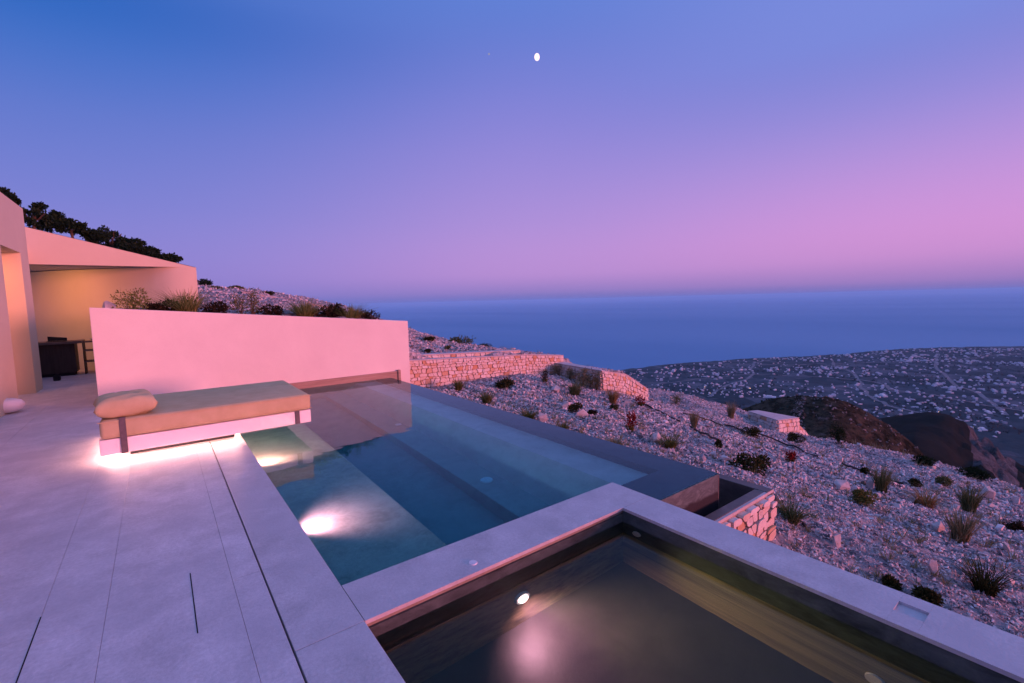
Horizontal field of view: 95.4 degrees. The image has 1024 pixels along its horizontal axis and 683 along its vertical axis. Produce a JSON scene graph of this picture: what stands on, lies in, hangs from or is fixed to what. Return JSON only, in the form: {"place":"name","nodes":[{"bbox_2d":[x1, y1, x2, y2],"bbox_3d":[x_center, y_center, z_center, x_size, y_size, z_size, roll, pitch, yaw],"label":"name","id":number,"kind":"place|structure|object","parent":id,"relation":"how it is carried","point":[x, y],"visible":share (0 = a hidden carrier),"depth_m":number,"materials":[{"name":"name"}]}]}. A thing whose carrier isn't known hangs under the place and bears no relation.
{"place":"outdoors","nodes":[
{"label":"outdoors","id":0,"kind":"place"},
{"bbox_2d":[47,337,66,341],"bbox_3d":[-11.270,-0.063,11.532,0.350,0.128,0.265,-5,6,-37],"label":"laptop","id":1,"kind":"object","parent":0,"point":[55,339],"visible":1,"depth_m":11.60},
{"bbox_2d":[209,370,718,682],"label":"swimming pool","id":2,"kind":"structure","parent":0,"point":[331,638],"depth_m":2.79,"materials":[{"name":"stone"}]},
{"bbox_2d":[240,378,717,586],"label":"pool water","id":3,"kind":"structure","parent":2,"relation":"in","point":[368,477],"depth_m":4.70,"materials":[{"name":"liquid"}]},
{"bbox_2d":[0,0,1023,306],"label":"sky","id":4,"kind":"structure","parent":0,"point":[372,152],"materials":[{"name":"blue"}]},
{"bbox_2d":[117,267,1023,637],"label":"hillside","id":5,"kind":"structure","parent":0,"point":[997,623],"depth_m":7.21,"materials":[{"name":"gravel"}]},
{"bbox_2d":[0,187,21,205],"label":"pine tree","id":6,"kind":"object","parent":5,"relation":"on","point":[12,196],"visible":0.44,"depth_m":39.03,"materials":[{"name":"green plant"}]},
{"bbox_2d":[20,201,60,229],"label":"pine tree","id":7,"kind":"object","parent":5,"relation":"on","point":[34,217],"visible":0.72,"depth_m":41.67,"materials":[{"name":"green plant"}]},
{"bbox_2d":[26,209,66,232],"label":"pine tree","id":8,"kind":"object","parent":5,"relation":"on","point":[58,216],"visible":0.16,"depth_m":44.22,"materials":[{"name":"green plant"}]},
{"bbox_2d":[52,217,87,237],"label":"pine tree","id":9,"kind":"object","parent":5,"relation":"on","point":[72,226],"visible":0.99,"depth_m":43.47,"materials":[{"name":"green plant"}]},
{"bbox_2d":[79,227,110,243],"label":"pine tree","id":10,"kind":"object","parent":5,"relation":"on","point":[92,235],"visible":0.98,"depth_m":45.41,"materials":[{"name":"green plant"}]},
{"bbox_2d":[102,301,115,308],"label":"boulder","id":11,"kind":"object","parent":5,"relation":"on","point":[107,304],"visible":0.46,"depth_m":8.07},
{"bbox_2d":[98,225,130,247],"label":"pine tree","id":12,"kind":"object","parent":5,"relation":"on","point":[114,240],"visible":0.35,"depth_m":47.95,"materials":[{"name":"green plant"}]},
{"bbox_2d":[110,287,151,309],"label":"bushy shrub","id":13,"kind":"object","parent":5,"relation":"on","point":[135,301],"visible":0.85,"depth_m":8.18,"materials":[{"name":"green plant"}]},
{"bbox_2d":[115,237,146,254],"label":"pine tree","id":14,"kind":"object","parent":5,"relation":"on","point":[132,244],"visible":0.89,"depth_m":47.09,"materials":[{"name":"green plant"}]},
{"bbox_2d":[134,245,162,257],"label":"pine tree","id":15,"kind":"object","parent":5,"relation":"on","point":[152,251],"visible":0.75,"depth_m":48.99,"materials":[{"name":"green plant"}]},
{"bbox_2d":[144,298,174,310],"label":"shrub","id":16,"kind":"object","parent":5,"relation":"on","point":[160,306],"visible":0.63,"depth_m":8.38,"materials":[{"name":"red plant"}]},
{"bbox_2d":[155,252,182,262],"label":"pine tree","id":17,"kind":"object","parent":5,"relation":"on","point":[172,257],"visible":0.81,"depth_m":50.52,"materials":[{"name":"green plant"}]},
{"bbox_2d":[140,288,226,311],"bbox_3d":[-6.066,-0.745,8.673,1.796,0.603,1.813,2,6,33],"label":"grass tuft","id":18,"kind":"object","parent":5,"relation":"on","point":[183,304],"visible":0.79,"depth_m":8.55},
{"bbox_2d":[197,278,212,285],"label":"dark bush","id":19,"kind":"object","parent":5,"relation":"on","point":[204,281],"visible":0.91,"depth_m":24.02,"materials":[{"name":"green plant"}]},
{"bbox_2d":[200,300,230,312],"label":"shrub","id":20,"kind":"object","parent":5,"relation":"on","point":[218,306],"visible":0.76,"depth_m":8.91,"materials":[{"name":"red plant"}]},
{"bbox_2d":[228,291,250,313],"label":"bushy shrub","id":21,"kind":"object","parent":5,"relation":"on","point":[238,306],"visible":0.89,"depth_m":9.19,"materials":[{"name":"green plant"}]},
{"bbox_2d":[89,308,409,396],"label":"retaining wall","id":22,"kind":"structure","parent":5,"relation":"on","point":[153,352],"depth_m":8.76,"materials":[{"name":"paint"}]},
{"bbox_2d":[245,286,261,313],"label":"leafy stem","id":23,"kind":"object","parent":5,"relation":"on","point":[253,306],"visible":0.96,"depth_m":9.34,"materials":[{"name":"green plant"}]},
{"bbox_2d":[255,303,284,315],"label":"shrub","id":24,"kind":"object","parent":5,"relation":"on","point":[275,309],"visible":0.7,"depth_m":9.56,"materials":[{"name":"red plant"}]},
{"bbox_2d":[239,291,332,308],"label":"stone wall","id":25,"kind":"structure","parent":5,"relation":"on","point":[241,292],"depth_m":18.37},
{"bbox_2d":[269,296,330,316],"bbox_3d":[-4.442,-0.703,9.973,1.700,0.575,1.785,1,6,30],"label":"grass tuft","id":26,"kind":"object","parent":5,"relation":"on","point":[308,309],"visible":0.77,"depth_m":9.77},
{"bbox_2d":[313,302,344,317],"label":"shrub","id":27,"kind":"object","parent":5,"relation":"on","point":[329,312],"visible":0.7,"depth_m":10.18,"materials":[{"name":"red plant"}]},
{"bbox_2d":[335,303,377,317],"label":"grass tuft","id":28,"kind":"object","parent":5,"relation":"on","point":[350,312],"visible":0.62,"depth_m":10.39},
{"bbox_2d":[357,310,379,319],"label":"shrub","id":29,"kind":"object","parent":5,"relation":"on","point":[366,315],"visible":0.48,"depth_m":10.80,"materials":[{"name":"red plant"}]},
{"bbox_2d":[421,336,435,340],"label":"shrub","id":30,"kind":"object","parent":5,"relation":"on","point":[429,338],"visible":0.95,"depth_m":18.68,"materials":[{"name":"green plant"}]},
{"bbox_2d":[448,378,470,390],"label":"grass tuft","id":31,"kind":"object","parent":5,"relation":"on","point":[459,385],"visible":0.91,"depth_m":12.94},
{"bbox_2d":[449,334,476,344],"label":"dry shrub","id":32,"kind":"object","parent":5,"relation":"on","point":[460,340],"visible":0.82,"depth_m":20.92,"materials":[{"name":"green plant"}]},
{"bbox_2d":[422,349,520,357],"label":"stone wall","id":33,"kind":"structure","parent":5,"relation":"on","point":[458,354],"depth_m":14.65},
{"bbox_2d":[472,390,498,403],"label":"grass tuft","id":34,"kind":"object","parent":5,"relation":"on","point":[486,398],"visible":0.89,"depth_m":10.98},
{"bbox_2d":[409,354,563,386],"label":"stone wall","id":35,"kind":"structure","parent":5,"relation":"on","point":[429,372],"depth_m":14.25,"materials":[{"name":"stone"}]},
{"bbox_2d":[495,376,514,388],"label":"shrub","id":36,"kind":"object","parent":5,"relation":"on","point":[507,382],"visible":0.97,"depth_m":13.41,"materials":[{"name":"green plant"}]},
{"bbox_2d":[508,406,545,418],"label":"grass tuft","id":37,"kind":"object","parent":5,"relation":"on","point":[530,414],"visible":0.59,"depth_m":8.62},
{"bbox_2d":[538,412,547,421],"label":"boulder","id":38,"kind":"object","parent":5,"relation":"on","point":[542,417],"visible":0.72,"depth_m":8.30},
{"bbox_2d":[540,370,549,381],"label":"flowering plant","id":39,"kind":"object","parent":5,"relation":"on","point":[543,379],"visible":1,"depth_m":14.43,"materials":[{"name":"red plant"}]},
{"bbox_2d":[550,363,563,375],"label":"dry shrub","id":40,"kind":"object","parent":5,"relation":"on","point":[556,370],"visible":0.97,"depth_m":15.93,"materials":[{"name":"brown plant"}]},
{"bbox_2d":[557,420,573,428],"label":"grass tuft","id":41,"kind":"object","parent":5,"relation":"on","point":[564,424],"visible":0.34,"depth_m":7.69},
{"bbox_2d":[565,368,575,378],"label":"dry shrub","id":42,"kind":"object","parent":5,"relation":"on","point":[570,373],"visible":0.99,"depth_m":15.44,"materials":[{"name":"green plant"}]},
{"bbox_2d":[558,380,589,395],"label":"grass tuft","id":43,"kind":"object","parent":5,"relation":"on","point":[575,389],"visible":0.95,"depth_m":13.32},
{"bbox_2d":[567,401,582,412],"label":"shrub","id":44,"kind":"object","parent":5,"relation":"on","point":[572,408],"visible":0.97,"depth_m":9.74,"materials":[{"name":"green plant"}]},
{"bbox_2d":[576,409,588,417],"bbox_3d":[1.407,1.477,9.388,0.273,0.236,0.163,-2,5,-5],"label":"boulder","id":45,"kind":"object","parent":5,"relation":"on","point":[583,412],"visible":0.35,"depth_m":9.31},
{"bbox_2d":[575,367,592,387],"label":"dry shrub","id":46,"kind":"object","parent":5,"relation":"on","point":[583,377],"visible":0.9,"depth_m":15.02,"materials":[{"name":"green plant"}]},
{"bbox_2d":[590,370,602,389],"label":"dry shrub","id":47,"kind":"object","parent":5,"relation":"on","point":[597,383],"visible":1,"depth_m":14.83,"materials":[{"name":"green plant"}]},
{"bbox_2d":[431,389,772,520],"bbox_3d":[-0.507,1.987,7.409,1.680,1.370,8.100,-5,6,-37],"label":"overflow channel","id":48,"kind":"object","parent":5,"relation":"on","point":[734,493],"visible":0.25,"depth_m":4.77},
{"bbox_2d":[555,362,648,400],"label":"stone wall","id":49,"kind":"structure","parent":5,"relation":"on","point":[625,384],"depth_m":15.46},
{"bbox_2d":[603,390,622,403],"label":"grass tuft","id":50,"kind":"object","parent":5,"relation":"on","point":[614,397],"visible":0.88,"depth_m":12.93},
{"bbox_2d":[606,435,631,444],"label":"grass tuft","id":51,"kind":"object","parent":5,"relation":"on","point":[615,440],"visible":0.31,"depth_m":6.91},
{"bbox_2d":[623,411,637,431],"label":"flowering plant","id":52,"kind":"object","parent":5,"relation":"on","point":[630,422],"visible":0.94,"depth_m":8.51,"materials":[{"name":"red plant"}]},
{"bbox_2d":[634,395,647,405],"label":"flowering plant","id":53,"kind":"object","parent":5,"relation":"on","point":[640,403],"visible":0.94,"depth_m":13.15,"materials":[{"name":"red plant"}]},
{"bbox_2d":[651,432,660,443],"bbox_3d":[2.382,1.603,7.658,0.173,0.213,0.172,-1,5,1],"label":"boulder","id":54,"kind":"object","parent":5,"relation":"on","point":[656,435],"visible":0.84,"depth_m":7.62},
{"bbox_2d":[644,404,679,421],"bbox_3d":[4.120,1.918,12.794,0.180,0.222,1.495,-4,5,-24],"label":"irrigation hose","id":55,"kind":"object","parent":5,"relation":"on","point":[662,412],"visible":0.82,"depth_m":12.84,"materials":[{"name":"black rubber"}]},
{"bbox_2d":[642,430,698,448],"bbox_3d":[2.520,1.607,7.532,0.964,0.264,0.989,-5,6,-37],"label":"grass tuft","id":56,"kind":"object","parent":5,"relation":"on","point":[670,443],"visible":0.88,"depth_m":7.52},
{"bbox_2d":[670,392,683,404],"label":"dry shrub","id":57,"kind":"object","parent":5,"relation":"on","point":[676,397],"visible":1,"depth_m":18.84,"materials":[{"name":"brown plant"}]},
{"bbox_2d":[342,482,1023,682],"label":"plunge pool","id":58,"kind":"structure","parent":5,"relation":"on","point":[973,650],"depth_m":2.71,"materials":[{"name":"stone"}]},
{"bbox_2d":[375,522,974,682],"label":"plunge pool water","id":59,"kind":"structure","parent":58,"relation":"in","point":[622,602],"depth_m":2.40,"materials":[{"name":"liquid"}]},
{"bbox_2d":[689,411,699,428],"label":"dry stalk","id":60,"kind":"object","parent":5,"relation":"on","point":[694,420],"visible":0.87,"depth_m":10.63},
{"bbox_2d":[690,426,722,445],"bbox_3d":[3.933,1.875,9.389,0.143,0.214,1.771,-1,5,3],"label":"irrigation hose","id":61,"kind":"object","parent":5,"relation":"on","point":[700,432],"visible":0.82,"depth_m":9.61,"materials":[{"name":"black rubber"}]},
{"bbox_2d":[725,399,737,418],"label":"dry stalk","id":62,"kind":"object","parent":5,"relation":"on","point":[730,411],"visible":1,"depth_m":18.27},
{"bbox_2d":[716,486,776,540],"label":"stone wall","id":63,"kind":"structure","parent":5,"relation":"on","point":[756,519],"depth_m":4.38,"materials":[{"name":"stone"}]},
{"bbox_2d":[728,452,771,476],"bbox_3d":[3.550,1.822,6.965,0.667,0.353,0.560,-5,6,-37],"label":"shrub","id":64,"kind":"object","parent":5,"relation":"on","point":[746,463],"visible":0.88,"depth_m":6.91,"materials":[{"name":"green plant"}]},
{"bbox_2d":[683,413,817,456],"bbox_3d":[6.604,2.482,12.757,1.227,0.668,3.546,-5,6,-37],"label":"irrigation hose","id":65,"kind":"object","parent":5,"relation":"on","point":[803,451],"visible":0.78,"depth_m":12.88,"materials":[{"name":"black rubber"}]},
{"bbox_2d":[740,425,761,437],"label":"shrub","id":66,"kind":"object","parent":5,"relation":"on","point":[754,429],"visible":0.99,"depth_m":12.76,"materials":[{"name":"green plant"}]},
{"bbox_2d":[748,410,799,432],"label":"stone wall","id":67,"kind":"structure","parent":5,"relation":"on","point":[778,422],"depth_m":18.91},
{"bbox_2d":[785,451,797,461],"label":"flowering plant","id":68,"kind":"object","parent":5,"relation":"on","point":[791,455],"visible":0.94,"depth_m":8.86,"materials":[{"name":"red plant"}]},
{"bbox_2d":[786,432,805,442],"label":"shrub","id":69,"kind":"object","parent":5,"relation":"on","point":[797,437],"visible":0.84,"depth_m":13.45,"materials":[{"name":"green plant"}]},
{"bbox_2d":[776,491,824,524],"bbox_3d":[3.008,1.847,5.021,0.663,0.260,0.699,-5,6,-37],"label":"grass tuft","id":70,"kind":"object","parent":5,"relation":"on","point":[794,516],"visible":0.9,"depth_m":5.04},
{"bbox_2d":[832,534,840,547],"bbox_3d":[3.345,2.081,4.797,0.115,0.211,0.092,-5,6,-37],"label":"boulder","id":71,"kind":"object","parent":5,"relation":"on","point":[836,541],"visible":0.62,"depth_m":4.77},
{"bbox_2d":[828,420,846,443],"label":"dark bush","id":72,"kind":"object","parent":5,"relation":"on","point":[837,434],"visible":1,"depth_m":14.82,"materials":[{"name":"green plant"}]},
{"bbox_2d":[834,479,850,489],"bbox_3d":[5.353,2.362,7.585,0.233,0.213,0.183,-2,5,-8],"label":"boulder","id":73,"kind":"object","parent":5,"relation":"on","point":[841,484],"visible":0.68,"depth_m":7.53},
{"bbox_2d":[859,467,870,473],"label":"shrub","id":74,"kind":"object","parent":5,"relation":"on","point":[863,469],"visible":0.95,"depth_m":9.68,"materials":[{"name":"green plant"}]},
{"bbox_2d":[850,488,880,506],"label":"shrub","id":75,"kind":"object","parent":5,"relation":"on","point":[861,496],"visible":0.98,"depth_m":6.61,"materials":[{"name":"green plant"}]},
{"bbox_2d":[866,476,873,488],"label":"boulder","id":76,"kind":"object","parent":5,"relation":"on","point":[871,484],"visible":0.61,"depth_m":8.17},
{"bbox_2d":[841,462,902,483],"bbox_3d":[7.294,2.695,9.632,0.263,0.269,1.633,-1,5,0],"label":"irrigation hose","id":77,"kind":"object","parent":5,"relation":"on","point":[846,465],"visible":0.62,"depth_m":9.65,"materials":[{"name":"black rubber"}]},
{"bbox_2d":[865,462,896,492],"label":"grass clump","id":78,"kind":"object","parent":5,"relation":"on","point":[880,483],"visible":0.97,"depth_m":7.91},
{"bbox_2d":[879,574,903,590],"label":"shrub","id":79,"kind":"object","parent":5,"relation":"on","point":[888,580],"visible":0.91,"depth_m":4.23,"materials":[{"name":"green plant"}]},
{"bbox_2d":[907,478,922,487],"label":"shrub","id":80,"kind":"object","parent":5,"relation":"on","point":[911,481],"visible":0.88,"depth_m":9.29,"materials":[{"name":"green plant"}]},
{"bbox_2d":[910,454,935,466],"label":"dark bush","id":81,"kind":"object","parent":5,"relation":"on","point":[923,459],"visible":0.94,"depth_m":12.98,"materials":[{"name":"green plant"}]},
{"bbox_2d":[893,485,958,508],"bbox_3d":[6.801,2.588,7.688,0.959,0.295,0.943,-5,6,-37],"label":"grass tuft","id":82,"kind":"object","parent":5,"relation":"on","point":[928,502],"visible":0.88,"depth_m":7.67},
{"bbox_2d":[910,584,944,606],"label":"shrub","id":83,"kind":"object","parent":5,"relation":"on","point":[927,594],"visible":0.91,"depth_m":4.07,"materials":[{"name":"green plant"}]},
{"bbox_2d":[927,559,938,577],"bbox_3d":[4.092,2.226,4.536,0.098,0.241,0.089,0,5,20],"label":"boulder","id":84,"kind":"object","parent":5,"relation":"on","point":[932,566],"visible":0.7,"depth_m":4.50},
{"bbox_2d":[931,521,944,531],"bbox_3d":[5.619,2.468,6.164,0.166,0.190,0.128,-3,5,-16],"label":"boulder","id":85,"kind":"object","parent":5,"relation":"on","point":[938,525],"visible":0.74,"depth_m":6.12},
{"bbox_2d":[934,476,953,486],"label":"shrub","id":86,"kind":"object","parent":5,"relation":"on","point":[937,479],"visible":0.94,"depth_m":9.97,"materials":[{"name":"green plant"}]},
{"bbox_2d":[933,501,995,543],"bbox_3d":[5.627,2.307,5.840,0.601,0.482,0.608,2,6,37],"label":"grass clump","id":87,"kind":"object","parent":5,"relation":"on","point":[964,529],"visible":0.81,"depth_m":5.81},
{"bbox_2d":[946,478,993,512],"bbox_3d":[7.725,2.619,7.889,0.668,0.528,0.602,2,6,30],"label":"grass clump","id":88,"kind":"object","parent":5,"relation":"on","point":[968,500],"visible":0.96,"depth_m":7.84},
{"bbox_2d":[955,466,991,480],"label":"dark bush","id":89,"kind":"object","parent":5,"relation":"on","point":[980,474],"visible":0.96,"depth_m":12.33,"materials":[{"name":"green plant"}]},
{"bbox_2d":[938,545,1022,597],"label":"grass tuft","id":90,"kind":"object","parent":5,"relation":"on","point":[986,585],"visible":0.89,"depth_m":4.41,"materials":[{"name":"green plant"}]},
{"bbox_2d":[980,486,995,498],"bbox_3d":[9.963,3.220,9.771,0.316,0.335,0.243,-5,6,-37],"label":"boulder","id":91,"kind":"object","parent":5,"relation":"on","point":[991,493],"visible":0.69,"depth_m":9.70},
{"bbox_2d":[1000,520,1023,531],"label":"shrub","id":92,"kind":"object","parent":5,"relation":"on","point":[1016,525],"visible":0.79,"depth_m":7.17,"materials":[{"name":"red plant"}]},
{"bbox_2d":[1011,495,1019,503],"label":"boulder","id":93,"kind":"object","parent":5,"relation":"on","point":[1015,499],"visible":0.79,"depth_m":9.60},
{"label":"deck base","id":94,"kind":"structure","parent":5,"relation":"on","visible":0},
{"bbox_2d":[0,370,304,682],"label":"terrace deck","id":95,"kind":"structure","parent":94,"relation":"on","point":[102,558],"depth_m":2.94,"materials":[{"name":"stone"}]},
{"bbox_2d":[3,398,25,412],"bbox_3d":[-8.034,1.022,7.445,0.374,0.226,0.356,-5,6,-37],"label":"rounded stone","id":96,"kind":"object","parent":95,"relation":"on","point":[10,405],"visible":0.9,"depth_m":7.39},
{"bbox_2d":[15,617,40,682],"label":"slot drain","id":97,"kind":"object","parent":95,"relation":"in","point":[28,650],"visible":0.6,"depth_m":2.21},
{"bbox_2d":[53,374,60,380],"bbox_3d":[-10.588,0.830,10.845,0.120,0.160,0.150,-5,6,-37],"label":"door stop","id":98,"kind":"object","parent":95,"relation":"on","point":[56,377],"depth_m":10.80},
{"bbox_2d":[38,339,84,377],"bbox_3d":[-11.528,0.442,11.518,1.450,0.860,0.700,-5,6,-37],"label":"outdoor counter","id":99,"kind":"object","parent":95,"relation":"on","point":[61,358],"visible":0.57,"depth_m":11.48,"materials":[{"name":"brown wood"}]},
{"bbox_2d":[82,340,93,373],"bbox_3d":[-10.748,0.382,12.108,0.530,0.840,0.400,-5,6,-37],"label":"shelf unit","id":100,"kind":"object","parent":95,"relation":"on","point":[84,355],"visible":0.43,"depth_m":11.87,"materials":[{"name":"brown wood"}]},
{"bbox_2d":[0,192,198,417],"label":"villa","id":101,"kind":"object","parent":95,"relation":"on","point":[53,285],"visible":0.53,"depth_m":11.47,"materials":[{"name":"beige paint"}]},
{"bbox_2d":[190,573,197,632],"bbox_3d":[-1.753,1.433,2.567,0.006,0.021,0.660,-5,6,-37],"label":"slot drain","id":102,"kind":"object","parent":95,"relation":"in","point":[194,603],"visible":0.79,"depth_m":2.53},
{"bbox_2d":[97,380,311,455],"bbox_3d":[-3.877,0.933,6.019,2.077,0.474,1.550,-5,6,-37],"label":"daybed","id":103,"kind":"object","parent":95,"relation":"on","point":[173,419],"visible":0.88,"depth_m":5.48,"materials":[{"name":"fabric"}]},
{"bbox_2d":[93,389,158,418],"bbox_3d":[-4.261,0.694,5.137,0.540,0.281,0.620,-6,7,-42],"label":"cushion","id":104,"kind":"object","parent":103,"relation":"on","point":[125,403],"visible":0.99,"depth_m":4.96,"materials":[{"name":"fabric"}]},
{"bbox_2d":[355,292,1023,369],"bbox_3d":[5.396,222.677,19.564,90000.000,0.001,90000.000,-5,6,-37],"label":"sea","id":105,"kind":"structure","parent":0,"point":[620,334],"depth_m":3514.29,"materials":[{"name":"liquid"}]},
{"bbox_2d":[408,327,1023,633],"bbox_3d":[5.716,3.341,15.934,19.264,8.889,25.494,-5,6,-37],"label":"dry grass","id":106,"kind":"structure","parent":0,"point":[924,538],"depth_m":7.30,"materials":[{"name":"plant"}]},
{"bbox_2d":[617,346,1023,488],"bbox_3d":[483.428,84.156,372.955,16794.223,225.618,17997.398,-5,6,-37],"label":"hills and coastal plain","id":107,"kind":"structure","parent":0,"point":[945,437],"depth_m":869.55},
{"bbox_2d":[749,396,848,437],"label":"scrub","id":108,"kind":"object","parent":107,"relation":"on","point":[805,415],"visible":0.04,"depth_m":122.41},
{"bbox_2d":[623,347,1023,435],"bbox_3d":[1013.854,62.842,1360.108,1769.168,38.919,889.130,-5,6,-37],"label":"olive groves","id":109,"kind":"object","parent":107,"relation":"on","point":[992,423],"visible":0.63,"depth_m":1057.81,"materials":[{"name":"green plant"}]},
{"bbox_2d":[624,347,1023,405],"bbox_3d":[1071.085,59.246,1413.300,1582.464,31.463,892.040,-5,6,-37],"label":"village","id":110,"kind":"object","parent":107,"relation":"on","point":[950,388],"visible":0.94,"depth_m":1245.04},
{"bbox_2d":[792,394,917,450],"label":"hill rubble","id":111,"kind":"object","parent":107,"relation":"on","point":[801,411],"visible":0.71,"depth_m":118.85,"materials":[{"name":"stone"}]},
{"bbox_2d":[645,353,1023,420],"bbox_3d":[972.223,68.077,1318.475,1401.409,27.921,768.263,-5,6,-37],"label":"country roads","id":112,"kind":"structure","parent":0,"point":[995,405],"depth_m":1025.31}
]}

